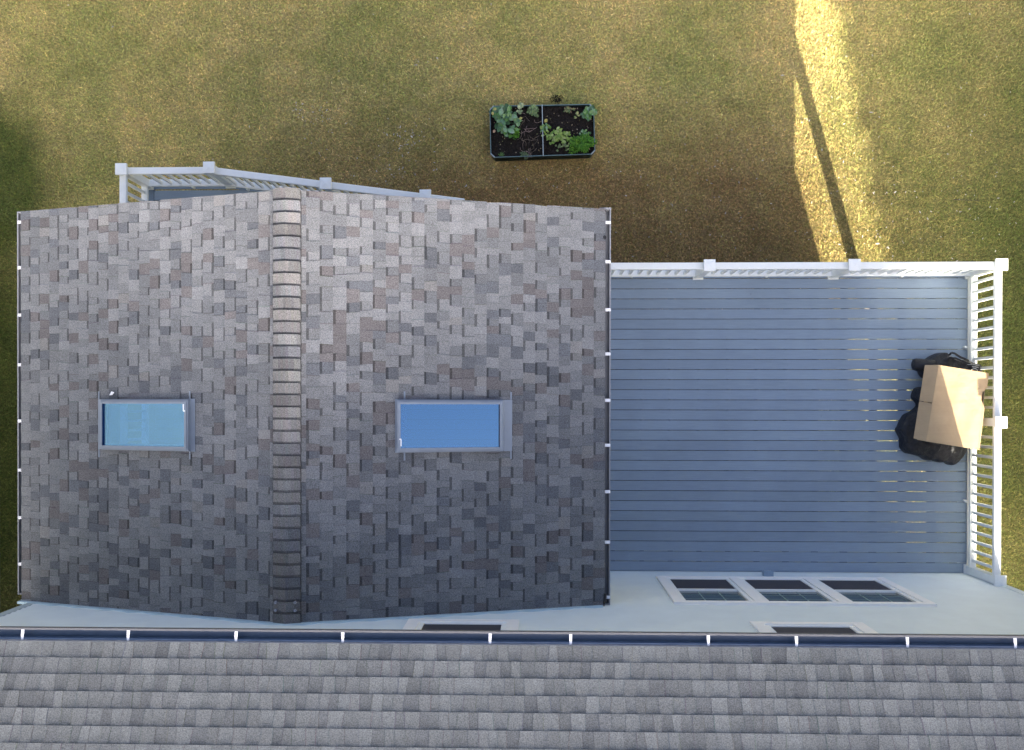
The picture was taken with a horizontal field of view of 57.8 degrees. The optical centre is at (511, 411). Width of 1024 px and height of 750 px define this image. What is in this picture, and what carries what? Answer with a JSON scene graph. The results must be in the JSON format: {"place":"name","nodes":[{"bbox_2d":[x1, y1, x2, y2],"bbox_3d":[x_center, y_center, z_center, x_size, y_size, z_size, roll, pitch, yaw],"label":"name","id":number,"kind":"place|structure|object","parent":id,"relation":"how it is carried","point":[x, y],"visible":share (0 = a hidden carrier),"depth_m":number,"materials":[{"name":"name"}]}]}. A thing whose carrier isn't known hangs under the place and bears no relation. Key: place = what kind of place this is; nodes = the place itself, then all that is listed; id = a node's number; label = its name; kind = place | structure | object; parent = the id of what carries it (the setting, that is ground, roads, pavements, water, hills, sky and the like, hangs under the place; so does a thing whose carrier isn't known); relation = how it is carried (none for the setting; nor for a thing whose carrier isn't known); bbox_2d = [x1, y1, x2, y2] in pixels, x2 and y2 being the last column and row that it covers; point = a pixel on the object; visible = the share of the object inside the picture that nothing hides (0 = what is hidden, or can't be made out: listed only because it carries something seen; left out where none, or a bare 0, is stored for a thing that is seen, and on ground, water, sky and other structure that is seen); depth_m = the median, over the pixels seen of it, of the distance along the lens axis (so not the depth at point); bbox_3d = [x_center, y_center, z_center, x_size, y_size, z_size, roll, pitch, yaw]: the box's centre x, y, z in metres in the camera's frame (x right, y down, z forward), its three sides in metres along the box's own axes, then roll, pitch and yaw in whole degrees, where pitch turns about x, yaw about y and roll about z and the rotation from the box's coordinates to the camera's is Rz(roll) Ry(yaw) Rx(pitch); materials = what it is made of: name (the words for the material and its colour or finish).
{"place":"outdoors","nodes":[
{"label":"outdoors","id":0,"kind":"place"},
{"bbox_2d":[0,550,1023,749],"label":"house","id":1,"kind":"structure","parent":0,"point":[707,660],"depth_m":8.02,"materials":[{"name":"paint"}]},
{"bbox_2d":[403,619,518,629],"bbox_3d":[-0.540,2.278,9.333,1.196,1.400,0.052,0,90,2],"label":"window","id":2,"kind":"structure","parent":1,"relation":"in","point":[412,624],"depth_m":9.85,"materials":[{"name":"white plastic"}]},
{"bbox_2d":[656,576,936,606],"bbox_3d":[3.459,2.270,11.720,3.055,1.700,0.052,0,90,2],"label":"window","id":3,"kind":"structure","parent":1,"relation":"in","point":[682,590],"depth_m":11.66,"materials":[{"name":"white plastic"}]},
{"bbox_2d":[749,621,877,632],"bbox_3d":[3.123,2.284,9.228,1.198,1.400,0.052,0,90,2],"label":"window","id":4,"kind":"structure","parent":1,"relation":"in","point":[766,627],"depth_m":9.75,"materials":[{"name":"white plastic"}]},
{"bbox_2d":[0,0,1023,612],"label":"ground","id":5,"kind":"structure","parent":0,"point":[438,164],"depth_m":15.78,"materials":[{"name":"green plant"}]},
{"bbox_2d":[490,104,594,160],"bbox_3d":[0.511,-4.691,15.669,1.774,0.290,0.890,0,90,2],"label":"planter","id":6,"kind":"object","parent":5,"relation":"on","point":[547,151],"visible":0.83,"depth_m":15.60,"materials":[{"name":"black soil"}]},
{"bbox_2d":[489,103,521,137],"bbox_3d":[-0.116,-4.862,15.491,0.447,0.285,0.602,-35,89,2],"label":"leafy plant","id":7,"kind":"object","parent":6,"relation":"in","point":[499,111],"visible":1,"depth_m":15.44,"materials":[{"name":"green plant"}]},
{"bbox_2d":[509,127,519,138],"bbox_3d":[0.043,-4.656,15.530,0.206,0.199,0.216,0,90,2],"label":"herb plant","id":8,"kind":"object","parent":6,"relation":"in","point":[515,135],"visible":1,"depth_m":15.50,"materials":[{"name":"green plant"}]},
{"bbox_2d":[516,102,523,113],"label":"seedling","id":9,"kind":"object","parent":6,"relation":"in","point":[520,106],"visible":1,"depth_m":15.50,"materials":[{"name":"green plant"}]},
{"bbox_2d":[519,151,528,158],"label":"seedling","id":10,"kind":"object","parent":6,"relation":"in","point":[524,153],"visible":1,"depth_m":15.54,"materials":[{"name":"green plant"}]},
{"bbox_2d":[520,113,538,157],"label":"dry stems","id":11,"kind":"object","parent":6,"relation":"on","point":[528,138],"visible":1,"depth_m":15.56,"materials":[{"name":"brown plant"}]},
{"bbox_2d":[527,104,538,116],"bbox_3d":[0.348,-5.022,15.499,0.211,0.241,0.216,0,90,2],"label":"vine plant","id":12,"kind":"object","parent":6,"relation":"in","point":[533,109],"visible":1,"depth_m":15.47,"materials":[{"name":"green plant"}]},
{"bbox_2d":[491,107,589,151],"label":"fallen leaves","id":13,"kind":"object","parent":6,"relation":"on","point":[520,118],"visible":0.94,"depth_m":15.56,"materials":[{"name":"plant"}]},
{"bbox_2d":[540,123,550,131],"bbox_3d":[0.562,-4.736,15.526,0.196,0.176,0.163,0,90,2],"label":"lettuce plant","id":14,"kind":"object","parent":6,"relation":"in","point":[543,127],"visible":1,"depth_m":15.50,"materials":[{"name":"green plant"}]},
{"bbox_2d":[541,127,571,144],"bbox_3d":[0.746,-4.588,15.496,0.528,0.229,0.310,0,90,2],"label":"lettuce plant","id":15,"kind":"object","parent":6,"relation":"in","point":[558,137],"visible":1,"depth_m":15.47,"materials":[{"name":"green plant"}]},
{"bbox_2d":[555,142,569,151],"bbox_3d":[0.843,-4.436,15.552,0.251,0.113,0.176,0,90,2],"label":"seedling","id":16,"kind":"object","parent":6,"relation":"in","point":[560,146],"visible":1,"depth_m":15.53,"materials":[{"name":"green plant"}]},
{"bbox_2d":[563,106,575,112],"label":"seedling","id":17,"kind":"object","parent":6,"relation":"in","point":[567,110],"visible":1,"depth_m":15.52,"materials":[{"name":"green plant"}]},
{"bbox_2d":[569,133,597,154],"bbox_3d":[1.181,-4.471,15.469,0.507,0.260,0.370,0,90,2],"label":"parsley plant","id":18,"kind":"object","parent":6,"relation":"in","point":[579,143],"visible":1,"depth_m":15.44,"materials":[{"name":"green plant"}]},
{"bbox_2d":[579,129,590,135],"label":"seedling","id":19,"kind":"object","parent":6,"relation":"in","point":[583,131],"visible":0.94,"depth_m":15.44,"materials":[{"name":"green plant"}]},
{"bbox_2d":[580,105,596,120],"bbox_3d":[1.283,-4.974,15.472,0.292,0.242,0.216,-39,89,1],"label":"leafy plant","id":20,"kind":"object","parent":6,"relation":"in","point":[589,112],"visible":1,"depth_m":15.43,"materials":[{"name":"green plant"}]},
{"bbox_2d":[550,95,563,103],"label":"spilled soil","id":21,"kind":"structure","parent":5,"relation":"on","point":[559,99],"depth_m":15.78,"materials":[{"name":"brown soil"}]},
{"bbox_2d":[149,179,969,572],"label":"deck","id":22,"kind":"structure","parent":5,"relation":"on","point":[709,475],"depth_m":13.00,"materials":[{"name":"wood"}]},
{"bbox_2d":[115,161,464,202],"bbox_3d":[-2.945,-0.744,12.727,4.644,0.912,5.127,0,90,2],"label":"railing","id":23,"kind":"object","parent":22,"relation":"on","point":[227,178],"visible":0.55,"depth_m":12.42,"materials":[{"name":"white plastic"}]},
{"bbox_2d":[17,187,610,625],"bbox_3d":[-2.347,-0.026,11.475,7.032,3.387,4.702,0,90,2],"label":"roof","id":24,"kind":"object","parent":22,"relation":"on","point":[317,407],"visible":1,"depth_m":10.32,"materials":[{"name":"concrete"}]},
{"bbox_2d":[611,259,993,279],"bbox_3d":[3.670,-1.906,12.531,5.376,0.912,0.151,0,90,2],"label":"railing","id":25,"kind":"object","parent":22,"relation":"on","point":[714,268],"visible":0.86,"depth_m":12.25,"materials":[{"name":"white plastic"}]},
{"bbox_2d":[895,387,967,464],"bbox_3d":[5.882,0.160,12.751,0.970,0.367,1.075,20,91,1],"label":"garbage bag","id":26,"kind":"object","parent":22,"relation":"on","point":[926,450],"visible":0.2,"depth_m":12.70,"materials":[{"name":"black plastic"}]},
{"bbox_2d":[914,365,988,449],"bbox_3d":[5.838,-0.058,12.389,0.836,0.312,1.027,9,91,2],"label":"cardboard box","id":27,"kind":"object","parent":26,"relation":"on","point":[951,407],"visible":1,"depth_m":12.24,"materials":[{"name":"beige cardboard"}]},
{"bbox_2d":[962,258,1007,585],"bbox_3d":[6.343,0.153,12.467,0.173,0.912,4.260,0,90,2],"label":"railing","id":28,"kind":"object","parent":22,"relation":"on","point":[997,422],"visible":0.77,"depth_m":12.25,"materials":[{"name":"white plastic"}]},
{"bbox_2d":[610,339,810,541],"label":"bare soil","id":29,"kind":"structure","parent":5,"relation":"on","point":[707,440],"depth_m":15.76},
{"bbox_2d":[911,352,981,377],"bbox_3d":[5.940,-0.601,12.678,0.945,0.502,0.402,0,90,2],"label":"garbage bag","id":30,"kind":"object","parent":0,"point":[942,359],"visible":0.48,"depth_m":12.57,"materials":[{"name":"black plastic"}]}
]}

